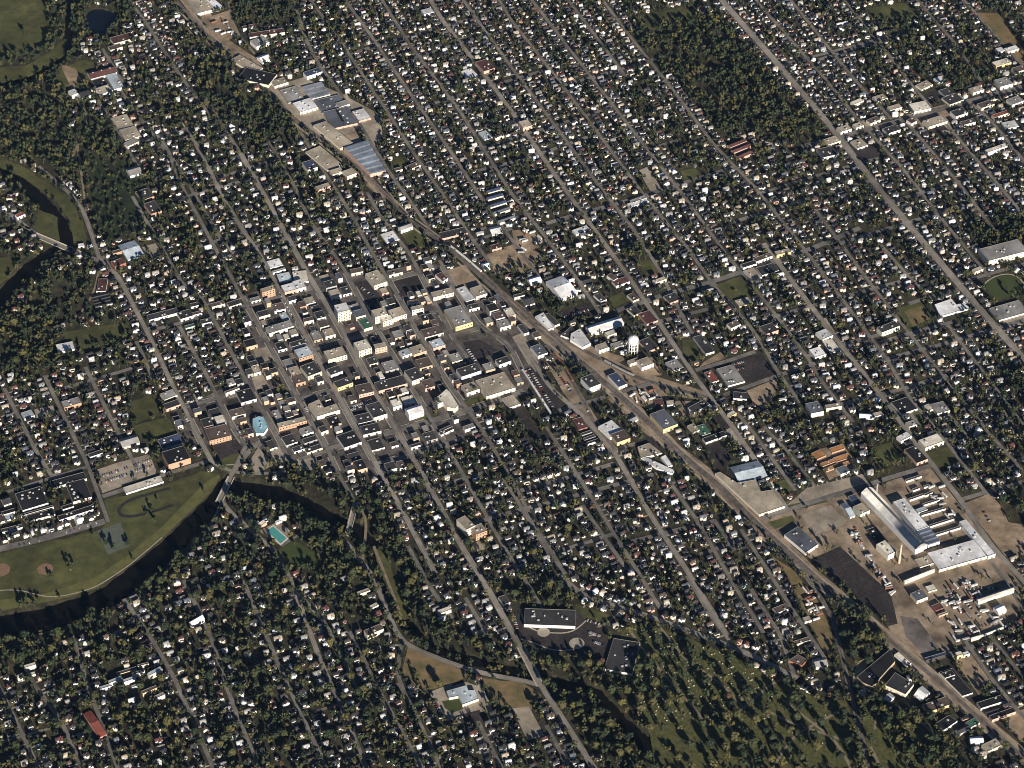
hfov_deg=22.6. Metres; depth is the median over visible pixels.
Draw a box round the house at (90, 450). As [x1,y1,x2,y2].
[87,447,95,453]
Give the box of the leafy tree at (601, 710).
[597,706,605,716]
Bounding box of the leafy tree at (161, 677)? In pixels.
[157,673,165,681]
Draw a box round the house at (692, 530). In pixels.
[689,525,696,534]
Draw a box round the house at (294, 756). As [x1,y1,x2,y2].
[290,752,298,760]
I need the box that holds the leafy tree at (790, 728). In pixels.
[786,724,794,732]
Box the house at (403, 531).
[400,528,407,534]
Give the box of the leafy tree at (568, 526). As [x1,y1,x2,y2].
[564,523,572,530]
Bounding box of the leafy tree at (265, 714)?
[261,710,269,719]
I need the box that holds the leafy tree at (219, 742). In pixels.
[216,739,223,748]
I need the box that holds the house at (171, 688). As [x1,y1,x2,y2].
[165,687,173,693]
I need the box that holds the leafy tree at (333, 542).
[330,538,335,545]
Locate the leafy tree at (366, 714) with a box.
[362,709,370,718]
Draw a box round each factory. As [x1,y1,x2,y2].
[15,486,48,512]
[27,508,54,522]
[57,505,93,522]
[61,503,73,511]
[65,478,91,503]
[280,86,304,103]
[292,98,317,114]
[302,82,329,99]
[313,121,352,150]
[314,95,345,113]
[323,106,357,128]
[344,140,385,176]
[535,312,553,330]
[546,276,577,300]
[892,498,928,532]
[914,555,933,568]
[917,527,939,548]
[927,540,986,571]
[959,519,995,558]
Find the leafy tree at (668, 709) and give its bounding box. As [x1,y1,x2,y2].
[664,706,671,714]
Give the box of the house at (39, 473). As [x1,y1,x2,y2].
[36,470,44,476]
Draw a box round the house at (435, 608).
[431,606,439,611]
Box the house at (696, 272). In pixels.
[693,270,700,275]
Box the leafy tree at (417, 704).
[413,700,421,708]
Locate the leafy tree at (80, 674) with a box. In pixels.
[76,671,84,679]
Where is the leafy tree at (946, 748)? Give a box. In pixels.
[941,747,949,751]
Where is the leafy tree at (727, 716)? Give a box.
[721,709,731,721]
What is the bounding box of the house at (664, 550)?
[660,547,667,553]
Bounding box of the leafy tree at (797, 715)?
[793,712,801,720]
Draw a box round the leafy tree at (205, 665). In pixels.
[202,662,208,669]
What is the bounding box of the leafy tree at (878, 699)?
[875,695,883,703]
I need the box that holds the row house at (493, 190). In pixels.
[486,187,499,194]
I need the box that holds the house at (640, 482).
[636,479,644,485]
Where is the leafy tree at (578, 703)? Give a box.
[574,699,583,708]
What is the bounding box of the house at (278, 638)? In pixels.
[273,635,281,641]
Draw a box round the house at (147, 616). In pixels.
[141,614,149,620]
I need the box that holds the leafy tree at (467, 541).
[463,538,471,546]
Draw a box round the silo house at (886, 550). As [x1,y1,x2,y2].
[876,540,896,560]
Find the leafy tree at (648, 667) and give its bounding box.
[644,661,654,673]
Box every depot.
[517,324,528,335]
[521,369,551,414]
[530,343,547,358]
[607,372,626,389]
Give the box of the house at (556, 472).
[552,468,560,475]
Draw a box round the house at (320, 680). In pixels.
[316,677,324,684]
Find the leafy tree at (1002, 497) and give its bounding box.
[998,494,1006,504]
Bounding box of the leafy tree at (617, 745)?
[613,741,622,748]
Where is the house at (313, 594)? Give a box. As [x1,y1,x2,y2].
[308,592,315,598]
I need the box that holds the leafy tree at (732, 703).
[727,699,736,707]
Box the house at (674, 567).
[671,564,678,571]
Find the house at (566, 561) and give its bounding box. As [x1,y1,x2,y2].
[561,558,570,564]
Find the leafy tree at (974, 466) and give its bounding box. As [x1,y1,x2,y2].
[971,461,978,471]
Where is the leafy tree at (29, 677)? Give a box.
[23,674,33,682]
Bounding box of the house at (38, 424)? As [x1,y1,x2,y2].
[36,421,43,427]
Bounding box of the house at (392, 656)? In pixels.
[387,652,394,659]
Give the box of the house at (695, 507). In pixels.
[692,504,700,510]
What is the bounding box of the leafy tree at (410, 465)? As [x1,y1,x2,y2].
[407,462,414,470]
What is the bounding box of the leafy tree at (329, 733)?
[325,728,332,739]
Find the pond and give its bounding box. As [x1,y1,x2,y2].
[86,9,116,37]
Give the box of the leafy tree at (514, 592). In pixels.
[510,589,518,596]
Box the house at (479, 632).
[474,630,481,637]
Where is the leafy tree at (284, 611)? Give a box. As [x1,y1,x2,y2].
[280,608,288,617]
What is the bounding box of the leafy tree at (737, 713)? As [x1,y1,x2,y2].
[733,708,741,717]
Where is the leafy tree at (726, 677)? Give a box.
[722,673,730,682]
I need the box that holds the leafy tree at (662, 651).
[659,647,667,655]
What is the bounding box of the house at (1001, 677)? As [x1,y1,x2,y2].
[996,673,1005,681]
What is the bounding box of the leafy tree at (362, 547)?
[359,543,366,553]
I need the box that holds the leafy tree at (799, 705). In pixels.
[795,701,803,709]
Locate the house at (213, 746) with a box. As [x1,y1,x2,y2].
[208,743,217,750]
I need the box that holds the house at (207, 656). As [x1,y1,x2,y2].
[202,652,210,659]
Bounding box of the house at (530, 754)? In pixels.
[525,751,534,758]
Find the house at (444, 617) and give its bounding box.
[437,615,446,621]
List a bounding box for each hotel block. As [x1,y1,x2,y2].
[371,307,387,323]
[380,315,392,326]
[388,306,406,321]
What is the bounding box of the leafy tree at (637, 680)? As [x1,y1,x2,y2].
[632,677,641,685]
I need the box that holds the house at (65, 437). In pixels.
[61,434,69,439]
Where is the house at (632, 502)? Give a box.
[629,498,635,505]
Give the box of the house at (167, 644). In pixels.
[163,640,170,647]
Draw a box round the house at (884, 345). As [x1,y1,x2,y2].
[881,342,889,347]
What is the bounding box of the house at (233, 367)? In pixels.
[228,364,236,369]
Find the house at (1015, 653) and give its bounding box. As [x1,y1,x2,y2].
[1010,650,1019,657]
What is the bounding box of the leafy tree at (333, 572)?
[330,569,337,577]
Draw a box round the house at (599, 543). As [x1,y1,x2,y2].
[595,540,603,546]
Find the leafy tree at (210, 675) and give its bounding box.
[206,670,214,680]
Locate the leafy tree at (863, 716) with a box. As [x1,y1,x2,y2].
[859,711,867,720]
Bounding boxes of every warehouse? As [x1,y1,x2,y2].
[56,341,74,352]
[110,32,135,44]
[111,114,133,129]
[118,240,143,260]
[119,126,141,141]
[187,0,214,15]
[206,0,222,11]
[231,55,262,70]
[248,28,284,40]
[303,67,322,79]
[305,146,341,171]
[352,108,370,122]
[380,231,398,243]
[430,287,453,300]
[439,227,467,239]
[456,286,474,302]
[470,285,486,299]
[561,326,573,339]
[570,329,590,348]
[581,374,600,392]
[585,317,623,336]
[598,420,622,439]
[612,277,629,287]
[615,273,624,278]
[626,306,641,316]
[637,443,661,458]
[638,310,657,325]
[639,337,658,351]
[650,409,677,432]
[665,359,683,372]
[693,335,713,355]
[702,431,726,443]
[715,472,784,516]
[730,461,766,482]
[784,526,817,554]
[857,650,894,688]
[885,672,913,697]
[894,652,910,666]
[988,707,1015,721]
[991,58,1011,68]
[1001,120,1018,130]
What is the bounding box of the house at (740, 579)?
[736,576,745,582]
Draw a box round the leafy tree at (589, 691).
[586,688,592,696]
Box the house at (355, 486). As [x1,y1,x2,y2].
[351,483,358,489]
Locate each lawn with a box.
[0,274,1023,723]
[442,699,462,712]
[621,622,955,767]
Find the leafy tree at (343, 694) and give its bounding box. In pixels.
[339,691,348,699]
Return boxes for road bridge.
[36,232,86,257]
[216,476,234,502]
[345,502,358,535]
[517,645,541,685]
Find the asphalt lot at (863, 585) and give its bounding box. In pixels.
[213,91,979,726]
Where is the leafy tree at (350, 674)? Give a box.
[346,670,354,678]
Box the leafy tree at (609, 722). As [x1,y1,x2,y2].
[605,718,614,727]
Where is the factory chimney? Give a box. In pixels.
[898,544,902,563]
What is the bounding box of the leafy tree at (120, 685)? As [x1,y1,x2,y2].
[117,683,125,691]
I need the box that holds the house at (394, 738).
[391,736,399,744]
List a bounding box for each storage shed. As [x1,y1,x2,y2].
[91,292,112,308]
[580,430,591,436]
[583,434,595,441]
[586,438,598,445]
[810,449,825,460]
[820,459,835,466]
[823,463,839,472]
[829,444,844,453]
[833,453,851,462]
[839,460,852,465]
[905,474,921,482]
[908,493,923,501]
[912,486,919,491]
[915,506,927,513]
[920,507,945,516]
[922,498,939,505]
[924,491,932,496]
[924,652,946,661]
[929,517,953,527]
[935,526,960,535]
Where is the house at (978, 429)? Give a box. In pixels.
[975,426,982,432]
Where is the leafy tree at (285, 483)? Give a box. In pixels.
[281,479,290,489]
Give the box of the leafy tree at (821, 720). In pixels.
[817,717,825,725]
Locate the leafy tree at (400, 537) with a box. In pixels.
[396,533,405,544]
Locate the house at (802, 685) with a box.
[799,683,806,689]
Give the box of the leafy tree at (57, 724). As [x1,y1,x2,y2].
[53,720,61,728]
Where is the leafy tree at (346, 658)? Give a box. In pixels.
[343,653,350,662]
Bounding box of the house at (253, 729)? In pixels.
[248,727,256,733]
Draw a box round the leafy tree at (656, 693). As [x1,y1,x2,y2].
[652,690,660,698]
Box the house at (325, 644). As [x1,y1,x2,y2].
[322,638,329,646]
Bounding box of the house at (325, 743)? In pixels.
[320,740,329,746]
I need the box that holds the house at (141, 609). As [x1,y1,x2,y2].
[137,605,145,613]
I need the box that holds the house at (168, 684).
[162,680,171,687]
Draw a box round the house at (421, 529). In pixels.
[417,527,425,532]
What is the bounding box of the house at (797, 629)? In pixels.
[793,626,800,633]
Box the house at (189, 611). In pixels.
[185,608,193,616]
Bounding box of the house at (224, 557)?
[220,554,228,560]
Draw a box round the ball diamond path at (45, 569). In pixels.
[0,556,285,575]
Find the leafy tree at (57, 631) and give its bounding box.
[53,626,62,638]
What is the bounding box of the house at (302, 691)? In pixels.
[297,688,305,696]
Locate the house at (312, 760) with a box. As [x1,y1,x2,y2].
[307,756,316,763]
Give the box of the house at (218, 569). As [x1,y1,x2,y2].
[216,566,223,572]
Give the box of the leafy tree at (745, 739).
[741,736,749,744]
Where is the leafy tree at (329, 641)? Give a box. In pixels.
[326,637,334,647]
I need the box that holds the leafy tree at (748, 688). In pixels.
[744,685,753,694]
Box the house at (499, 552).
[493,549,501,555]
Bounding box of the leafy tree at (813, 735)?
[809,730,818,740]
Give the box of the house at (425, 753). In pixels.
[421,750,429,757]
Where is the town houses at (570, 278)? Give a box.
[0,0,1023,767]
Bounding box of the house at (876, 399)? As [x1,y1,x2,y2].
[871,397,879,402]
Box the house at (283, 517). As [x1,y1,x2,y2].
[278,514,286,522]
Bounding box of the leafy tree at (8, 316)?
[5,313,12,320]
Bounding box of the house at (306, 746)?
[301,743,309,750]
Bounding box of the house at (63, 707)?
[60,705,68,711]
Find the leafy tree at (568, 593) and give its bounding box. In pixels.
[566,589,573,597]
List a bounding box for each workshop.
[0,496,11,506]
[0,514,6,523]
[1,508,16,514]
[1,524,22,533]
[4,513,14,520]
[6,530,19,539]
[20,505,53,517]
[50,472,86,488]
[68,89,77,98]
[77,89,91,100]
[87,65,116,79]
[88,450,102,459]
[91,77,107,87]
[95,84,112,96]
[106,72,123,91]
[108,43,122,52]
[119,435,139,448]
[238,67,276,87]
[242,24,255,31]
[257,54,270,64]
[271,77,287,88]
[329,167,342,176]
[336,100,349,107]
[342,168,356,179]
[398,223,412,233]
[481,262,490,270]
[488,226,501,235]
[489,243,501,251]
[513,293,524,299]
[520,295,534,306]
[527,276,541,285]
[544,313,559,327]
[572,417,587,430]
[581,277,592,286]
[593,293,606,303]
[595,342,608,353]
[605,329,616,338]
[608,340,625,350]
[627,293,638,302]
[627,358,638,366]
[628,415,637,422]
[636,357,653,370]
[654,398,663,411]
[660,455,671,467]
[666,400,674,407]
[687,423,699,433]
[688,399,709,413]
[697,424,710,436]
[708,404,718,410]
[733,391,746,400]
[791,372,804,379]
[802,616,811,623]
[840,503,855,518]
[848,494,861,505]
[852,503,869,517]
[866,526,888,543]
[871,411,883,419]
[884,693,894,701]
[910,589,927,603]
[913,686,929,701]
[925,584,936,592]
[931,602,943,612]
[935,715,956,731]
[937,611,947,617]
[938,668,972,696]
[941,670,954,679]
[955,724,970,735]
[965,718,979,728]
[969,736,983,745]
[976,695,1004,710]
[981,738,1001,753]
[985,708,999,715]
[993,604,1006,615]
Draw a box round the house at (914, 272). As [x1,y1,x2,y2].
[911,269,917,276]
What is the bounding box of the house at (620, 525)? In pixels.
[614,522,623,528]
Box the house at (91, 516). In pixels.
[87,512,95,520]
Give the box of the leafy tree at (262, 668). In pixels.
[258,664,266,673]
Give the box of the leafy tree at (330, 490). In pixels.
[325,487,333,495]
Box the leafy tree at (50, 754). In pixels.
[46,750,55,759]
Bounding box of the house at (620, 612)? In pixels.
[616,608,624,616]
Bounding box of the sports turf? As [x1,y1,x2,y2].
[277,273,1021,568]
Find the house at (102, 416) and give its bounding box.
[97,413,105,419]
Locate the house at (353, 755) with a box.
[348,753,356,761]
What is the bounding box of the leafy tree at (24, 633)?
[20,629,29,637]
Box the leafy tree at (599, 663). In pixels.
[595,659,603,667]
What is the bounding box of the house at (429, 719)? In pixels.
[425,715,433,724]
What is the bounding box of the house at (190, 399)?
[186,397,193,402]
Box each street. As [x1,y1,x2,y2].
[0,0,1023,767]
[0,17,1023,742]
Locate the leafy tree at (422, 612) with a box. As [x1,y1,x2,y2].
[417,608,426,616]
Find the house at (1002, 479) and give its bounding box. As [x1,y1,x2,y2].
[999,477,1006,483]
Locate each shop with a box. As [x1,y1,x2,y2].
[0,206,6,211]
[6,194,15,200]
[15,212,25,219]
[21,410,34,419]
[61,397,81,410]
[96,279,107,292]
[111,257,125,269]
[112,249,122,255]
[123,138,138,148]
[160,389,176,401]
[163,399,180,411]
[172,415,180,423]
[175,419,182,429]
[176,309,193,321]
[184,323,194,330]
[190,302,198,308]
[192,310,201,316]
[193,407,201,416]
[200,317,212,326]
[200,417,213,429]
[208,407,221,419]
[210,300,224,309]
[214,415,226,425]
[224,387,239,395]
[226,299,240,308]
[226,378,235,388]
[229,407,245,418]
[235,378,243,386]
[235,388,256,405]
[238,416,246,424]
[242,316,250,326]
[242,327,249,337]
[243,338,257,350]
[245,368,253,377]
[245,428,253,437]
[246,354,254,362]
[249,360,257,366]
[250,36,269,49]
[250,296,260,302]
[251,366,260,376]
[256,309,269,320]
[259,392,265,399]
[260,320,266,326]
[260,362,268,371]
[262,396,268,404]
[262,439,276,450]
[263,369,270,379]
[264,298,270,307]
[265,320,293,336]
[265,389,272,396]
[266,258,282,268]
[266,318,274,325]
[268,396,274,404]
[269,367,277,375]
[271,302,285,313]
[271,410,283,422]
[272,267,285,273]
[275,341,286,352]
[275,393,282,401]
[276,272,292,283]
[276,334,282,341]
[278,400,285,407]
[279,312,289,321]
[281,282,296,295]
[281,392,289,400]
[281,433,297,446]
[282,358,294,369]
[283,333,289,340]
[283,405,290,412]
[285,411,293,420]
[286,397,295,405]
[287,295,296,303]
[288,365,300,377]
[289,329,297,337]
[289,339,305,350]
[289,405,298,411]
[292,270,308,282]
[292,279,305,292]
[292,373,305,386]
[292,410,298,417]
[292,444,303,453]
[294,346,313,363]
[297,301,306,309]
[299,426,313,437]
[300,307,307,316]
[300,361,321,380]
[302,435,316,444]
[303,296,315,305]
[303,316,313,324]
[304,444,322,454]
[309,326,315,331]
[310,305,320,314]
[310,331,322,342]
[314,310,325,320]
[315,183,330,193]
[315,376,323,384]
[317,319,328,330]
[318,425,327,435]
[318,459,326,467]
[319,274,330,283]
[322,328,335,339]
[323,279,336,291]
[323,346,346,363]
[323,395,330,401]
[326,365,342,378]
[326,415,341,427]
[328,288,341,299]
[334,426,342,435]
[335,272,342,282]
[336,430,361,449]
[339,286,351,296]
[342,459,349,465]
[345,465,354,474]
[347,451,361,464]
[348,303,360,313]
[348,323,354,329]
[348,394,356,403]
[350,267,363,275]
[353,309,365,320]
[353,371,359,380]
[353,459,367,473]
[354,412,372,425]
[355,382,373,397]
[357,588,369,595]
[359,422,380,437]
[365,270,386,289]
[365,401,386,421]
[366,356,377,366]
[367,303,376,311]
[367,437,384,451]
[370,336,377,343]
[370,602,378,610]
[373,342,386,353]
[373,367,381,374]
[374,375,406,393]
[377,371,384,380]
[379,287,388,295]
[380,300,387,306]
[381,360,398,373]
[384,461,396,474]
[386,297,395,306]
[386,390,394,400]
[387,268,402,277]
[388,338,394,344]
[389,441,398,448]
[390,398,402,410]
[391,329,404,340]
[394,167,402,172]
[394,388,401,397]
[396,459,407,470]
[398,341,404,348]
[398,348,411,358]
[400,387,408,395]
[400,395,416,406]
[403,324,411,334]
[404,262,410,269]
[404,367,423,384]
[405,338,411,347]
[407,291,413,299]
[407,299,417,305]
[407,331,415,338]
[409,344,426,357]
[410,305,423,315]
[410,442,421,449]
[411,432,419,441]
[415,291,421,298]
[415,356,432,370]
[418,297,424,304]
[419,314,428,324]
[420,264,428,271]
[420,325,443,339]
[421,289,426,296]
[421,378,434,391]
[421,425,429,432]
[422,430,437,443]
[423,256,431,263]
[423,369,429,376]
[424,296,431,303]
[426,262,433,270]
[426,274,434,282]
[426,313,433,320]
[428,338,444,351]
[430,319,437,326]
[431,279,438,289]
[435,272,447,283]
[437,354,445,364]
[437,383,445,392]
[439,425,451,431]
[439,427,453,436]
[442,350,449,356]
[442,363,448,370]
[444,305,472,330]
[445,301,451,308]
[448,352,462,363]
[449,373,457,382]
[451,415,458,423]
[454,379,461,387]
[461,68,479,78]
[461,381,479,396]
[467,303,479,311]
[478,130,491,140]
[481,299,488,307]
[482,362,494,373]
[483,317,492,326]
[486,303,498,314]
[488,297,495,303]
[492,311,504,321]
[494,294,501,303]
[495,356,510,368]
[496,319,510,330]
[498,300,505,309]
[498,595,509,606]
[503,307,515,318]
[508,316,515,325]
[511,369,519,377]
[514,377,523,385]
[518,119,532,130]
[531,331,540,339]
[572,225,590,235]
[607,273,617,281]
[610,429,629,446]
[640,282,648,287]
[652,276,666,285]
[663,292,680,304]
[704,370,718,383]
[726,320,740,330]
[727,410,736,418]
[740,260,756,269]
[743,268,761,280]
[753,253,771,263]
[756,263,778,276]
[759,322,778,335]
[774,248,790,257]
[809,346,825,359]
[815,328,832,340]
[816,146,837,159]
[822,136,840,146]
[836,124,851,134]
[850,98,863,106]
[850,138,867,149]
[852,122,863,129]
[866,116,880,125]
[872,94,887,102]
[882,125,900,136]
[887,104,901,112]
[891,397,917,415]
[896,432,911,443]
[904,446,927,465]
[905,420,916,428]
[906,118,916,125]
[915,80,932,90]
[918,434,943,450]
[922,403,932,412]
[922,696,951,711]
[930,401,949,415]
[933,76,945,83]
[938,88,952,96]
[941,93,963,105]
[950,107,967,118]
[954,651,962,658]
[959,118,975,127]
[962,651,969,657]
[968,85,983,94]
[972,266,982,274]
[976,100,993,110]
[991,110,1009,119]
[993,77,1012,89]
[995,47,1004,53]
[1004,45,1018,53]
[1006,96,1023,106]
[1011,65,1023,74]
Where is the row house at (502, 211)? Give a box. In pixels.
[492,206,509,215]
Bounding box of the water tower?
[627,335,638,354]
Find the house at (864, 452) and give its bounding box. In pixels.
[858,449,867,455]
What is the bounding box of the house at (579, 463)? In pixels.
[575,460,584,466]
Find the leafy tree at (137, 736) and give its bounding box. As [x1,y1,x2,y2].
[134,731,142,741]
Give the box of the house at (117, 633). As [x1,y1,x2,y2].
[112,630,121,636]
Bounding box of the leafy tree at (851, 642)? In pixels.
[848,638,856,646]
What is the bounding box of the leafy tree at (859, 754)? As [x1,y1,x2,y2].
[854,749,863,759]
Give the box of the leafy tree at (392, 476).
[389,473,397,481]
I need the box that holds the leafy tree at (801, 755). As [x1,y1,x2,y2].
[795,751,805,761]
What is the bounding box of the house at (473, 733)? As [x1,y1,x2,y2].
[469,729,477,737]
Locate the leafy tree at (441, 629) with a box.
[437,626,445,634]
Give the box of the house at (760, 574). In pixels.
[757,572,765,579]
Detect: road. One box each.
[0,204,30,228]
[8,212,35,233]
[37,0,1023,767]
[87,254,98,261]
[170,0,1023,766]
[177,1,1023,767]
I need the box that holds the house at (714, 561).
[708,559,716,565]
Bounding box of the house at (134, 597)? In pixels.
[129,593,137,600]
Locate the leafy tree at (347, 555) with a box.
[344,551,351,559]
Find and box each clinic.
[524,608,575,628]
[605,638,639,675]
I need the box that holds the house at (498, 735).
[493,732,501,739]
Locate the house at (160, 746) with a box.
[156,744,164,750]
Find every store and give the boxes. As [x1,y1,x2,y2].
[123,476,163,494]
[475,372,514,399]
[502,395,520,408]
[822,339,840,353]
[908,101,930,113]
[922,115,947,129]
[934,298,969,316]
[989,300,1023,321]
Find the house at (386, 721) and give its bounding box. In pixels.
[382,718,390,726]
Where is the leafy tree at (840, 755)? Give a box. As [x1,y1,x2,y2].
[836,750,845,759]
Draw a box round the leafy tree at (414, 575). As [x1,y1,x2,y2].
[410,572,418,578]
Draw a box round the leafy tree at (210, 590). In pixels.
[206,587,214,595]
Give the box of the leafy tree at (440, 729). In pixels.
[436,726,444,734]
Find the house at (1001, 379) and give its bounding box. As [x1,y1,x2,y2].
[995,377,1003,383]
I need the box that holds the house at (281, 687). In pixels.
[276,684,284,690]
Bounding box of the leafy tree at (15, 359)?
[11,356,19,363]
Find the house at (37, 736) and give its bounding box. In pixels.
[32,734,39,740]
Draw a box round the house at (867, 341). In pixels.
[863,338,871,343]
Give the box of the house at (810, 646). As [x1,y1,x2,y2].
[805,643,814,649]
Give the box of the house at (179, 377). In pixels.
[174,374,182,380]
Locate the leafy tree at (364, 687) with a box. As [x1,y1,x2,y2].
[359,684,368,692]
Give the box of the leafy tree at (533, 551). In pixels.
[528,547,536,555]
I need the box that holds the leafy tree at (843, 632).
[839,629,847,637]
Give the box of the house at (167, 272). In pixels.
[164,268,170,275]
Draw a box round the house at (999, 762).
[995,759,1003,765]
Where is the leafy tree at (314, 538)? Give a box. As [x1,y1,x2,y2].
[310,534,317,542]
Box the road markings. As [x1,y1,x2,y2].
[43,4,1021,764]
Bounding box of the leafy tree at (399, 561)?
[395,557,403,566]
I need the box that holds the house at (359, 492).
[355,488,362,494]
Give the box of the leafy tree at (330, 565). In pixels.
[327,562,335,570]
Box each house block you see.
[24,662,36,671]
[302,159,317,173]
[364,624,383,639]
[437,606,450,616]
[463,423,474,431]
[475,230,483,235]
[772,603,789,614]
[788,654,806,666]
[792,636,810,645]
[812,657,827,669]
[835,465,849,476]
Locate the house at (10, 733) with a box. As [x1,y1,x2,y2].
[6,729,14,736]
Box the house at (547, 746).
[543,743,551,748]
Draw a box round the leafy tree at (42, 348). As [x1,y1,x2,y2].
[38,345,46,352]
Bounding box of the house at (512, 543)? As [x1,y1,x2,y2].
[508,540,515,546]
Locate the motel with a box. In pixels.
[147,308,177,322]
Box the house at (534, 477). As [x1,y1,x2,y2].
[531,474,538,481]
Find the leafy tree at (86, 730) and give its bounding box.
[83,727,91,735]
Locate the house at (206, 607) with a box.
[201,605,209,610]
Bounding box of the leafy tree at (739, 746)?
[734,742,744,751]
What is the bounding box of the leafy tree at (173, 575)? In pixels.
[169,572,177,579]
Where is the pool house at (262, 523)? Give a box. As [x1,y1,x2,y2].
[258,520,266,528]
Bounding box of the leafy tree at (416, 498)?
[412,495,420,501]
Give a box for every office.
[308,399,339,419]
[446,685,478,706]
[716,364,744,386]
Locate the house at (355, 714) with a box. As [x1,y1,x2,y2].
[351,711,359,719]
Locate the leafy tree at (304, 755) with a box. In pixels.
[299,751,307,759]
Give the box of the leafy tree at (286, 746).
[282,743,289,750]
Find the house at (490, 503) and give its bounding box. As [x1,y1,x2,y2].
[485,500,493,507]
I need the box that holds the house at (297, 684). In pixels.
[293,680,300,687]
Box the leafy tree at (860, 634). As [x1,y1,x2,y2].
[856,630,864,641]
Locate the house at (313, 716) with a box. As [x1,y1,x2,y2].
[309,713,317,720]
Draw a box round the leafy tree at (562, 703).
[557,699,566,709]
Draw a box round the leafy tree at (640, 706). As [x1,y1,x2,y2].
[635,701,645,711]
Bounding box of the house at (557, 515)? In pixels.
[553,511,561,518]
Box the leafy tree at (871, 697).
[867,694,875,702]
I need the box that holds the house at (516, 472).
[512,469,520,475]
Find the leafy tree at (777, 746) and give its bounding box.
[773,741,783,750]
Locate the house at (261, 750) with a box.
[255,747,264,754]
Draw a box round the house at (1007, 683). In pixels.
[1001,680,1010,687]
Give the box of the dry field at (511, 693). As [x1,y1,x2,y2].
[403,13,1023,708]
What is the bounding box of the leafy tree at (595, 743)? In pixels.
[591,740,599,747]
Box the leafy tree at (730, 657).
[726,653,735,661]
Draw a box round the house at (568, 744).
[564,741,572,748]
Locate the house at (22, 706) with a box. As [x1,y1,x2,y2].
[15,703,24,710]
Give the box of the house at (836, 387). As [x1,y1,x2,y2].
[832,384,840,389]
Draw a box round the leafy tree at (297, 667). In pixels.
[293,663,301,672]
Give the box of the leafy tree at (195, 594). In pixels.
[192,591,199,599]
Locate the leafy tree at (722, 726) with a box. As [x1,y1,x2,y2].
[717,721,727,732]
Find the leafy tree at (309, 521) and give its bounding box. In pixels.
[305,517,312,527]
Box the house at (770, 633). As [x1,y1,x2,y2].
[767,629,774,636]
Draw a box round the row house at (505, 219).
[498,215,515,224]
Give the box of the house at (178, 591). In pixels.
[175,587,183,594]
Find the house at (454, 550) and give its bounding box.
[451,547,457,554]
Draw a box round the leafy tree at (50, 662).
[46,659,54,666]
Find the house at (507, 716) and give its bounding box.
[503,712,512,719]
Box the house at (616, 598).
[613,594,620,601]
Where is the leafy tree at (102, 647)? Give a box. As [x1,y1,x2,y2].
[99,642,107,653]
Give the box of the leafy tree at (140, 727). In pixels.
[135,723,144,731]
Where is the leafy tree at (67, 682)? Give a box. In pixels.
[62,678,71,687]
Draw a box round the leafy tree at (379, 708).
[375,703,383,713]
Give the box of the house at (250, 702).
[247,697,254,706]
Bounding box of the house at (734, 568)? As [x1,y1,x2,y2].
[729,565,737,571]
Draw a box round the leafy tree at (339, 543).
[335,539,343,549]
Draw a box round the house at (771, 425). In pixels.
[767,422,775,428]
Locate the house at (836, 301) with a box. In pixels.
[832,299,840,304]
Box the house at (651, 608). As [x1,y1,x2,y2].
[645,605,654,611]
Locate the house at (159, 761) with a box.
[152,757,161,765]
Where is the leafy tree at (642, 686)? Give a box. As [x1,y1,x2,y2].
[638,682,646,691]
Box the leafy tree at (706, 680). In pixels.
[700,675,711,685]
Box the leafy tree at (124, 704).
[121,700,128,708]
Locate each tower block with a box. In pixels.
[334,302,350,321]
[353,339,371,356]
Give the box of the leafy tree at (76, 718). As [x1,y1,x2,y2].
[73,714,81,723]
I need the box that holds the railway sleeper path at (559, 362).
[203,30,1004,741]
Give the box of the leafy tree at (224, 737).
[220,732,228,742]
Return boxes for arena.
[158,433,182,450]
[162,445,190,469]
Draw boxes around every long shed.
[83,710,106,738]
[642,458,673,474]
[903,568,934,583]
[970,634,983,641]
[976,587,1014,603]
[983,624,1009,635]
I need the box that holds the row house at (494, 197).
[486,193,503,201]
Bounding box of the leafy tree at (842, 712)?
[838,707,847,715]
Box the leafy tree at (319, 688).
[315,685,324,693]
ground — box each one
[0,0,1023,767]
[182,0,1023,762]
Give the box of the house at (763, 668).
[760,664,768,671]
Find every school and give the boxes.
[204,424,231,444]
[405,162,420,171]
[421,8,433,16]
[456,515,474,535]
[471,523,486,540]
[475,59,494,73]
[734,297,752,307]
[805,401,823,417]
[824,403,841,411]
[978,239,1023,265]
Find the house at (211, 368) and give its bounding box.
[207,366,214,371]
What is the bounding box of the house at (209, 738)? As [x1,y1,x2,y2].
[206,735,214,743]
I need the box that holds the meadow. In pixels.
[0,0,956,623]
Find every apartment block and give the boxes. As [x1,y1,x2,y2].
[99,684,111,691]
[108,676,122,685]
[116,666,136,675]
[122,676,135,684]
[132,669,144,676]
[135,188,153,200]
[137,662,148,668]
[141,685,157,696]
[144,200,161,216]
[147,667,162,679]
[154,692,164,701]
[627,198,648,208]
[630,195,646,202]
[876,321,899,336]
[984,143,1006,155]
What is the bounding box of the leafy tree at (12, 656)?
[8,652,16,661]
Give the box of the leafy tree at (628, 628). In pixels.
[624,623,633,633]
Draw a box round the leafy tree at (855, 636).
[850,634,858,641]
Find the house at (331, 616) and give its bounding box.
[326,612,334,619]
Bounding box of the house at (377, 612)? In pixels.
[373,610,381,615]
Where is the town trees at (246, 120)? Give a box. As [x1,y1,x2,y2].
[0,0,1023,767]
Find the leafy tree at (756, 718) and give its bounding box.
[750,713,761,725]
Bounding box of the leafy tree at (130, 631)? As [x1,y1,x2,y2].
[127,627,135,634]
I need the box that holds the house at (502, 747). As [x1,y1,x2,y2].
[498,744,506,752]
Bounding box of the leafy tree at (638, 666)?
[633,662,643,672]
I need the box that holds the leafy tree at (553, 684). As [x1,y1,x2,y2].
[549,682,556,688]
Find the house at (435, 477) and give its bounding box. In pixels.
[429,475,437,480]

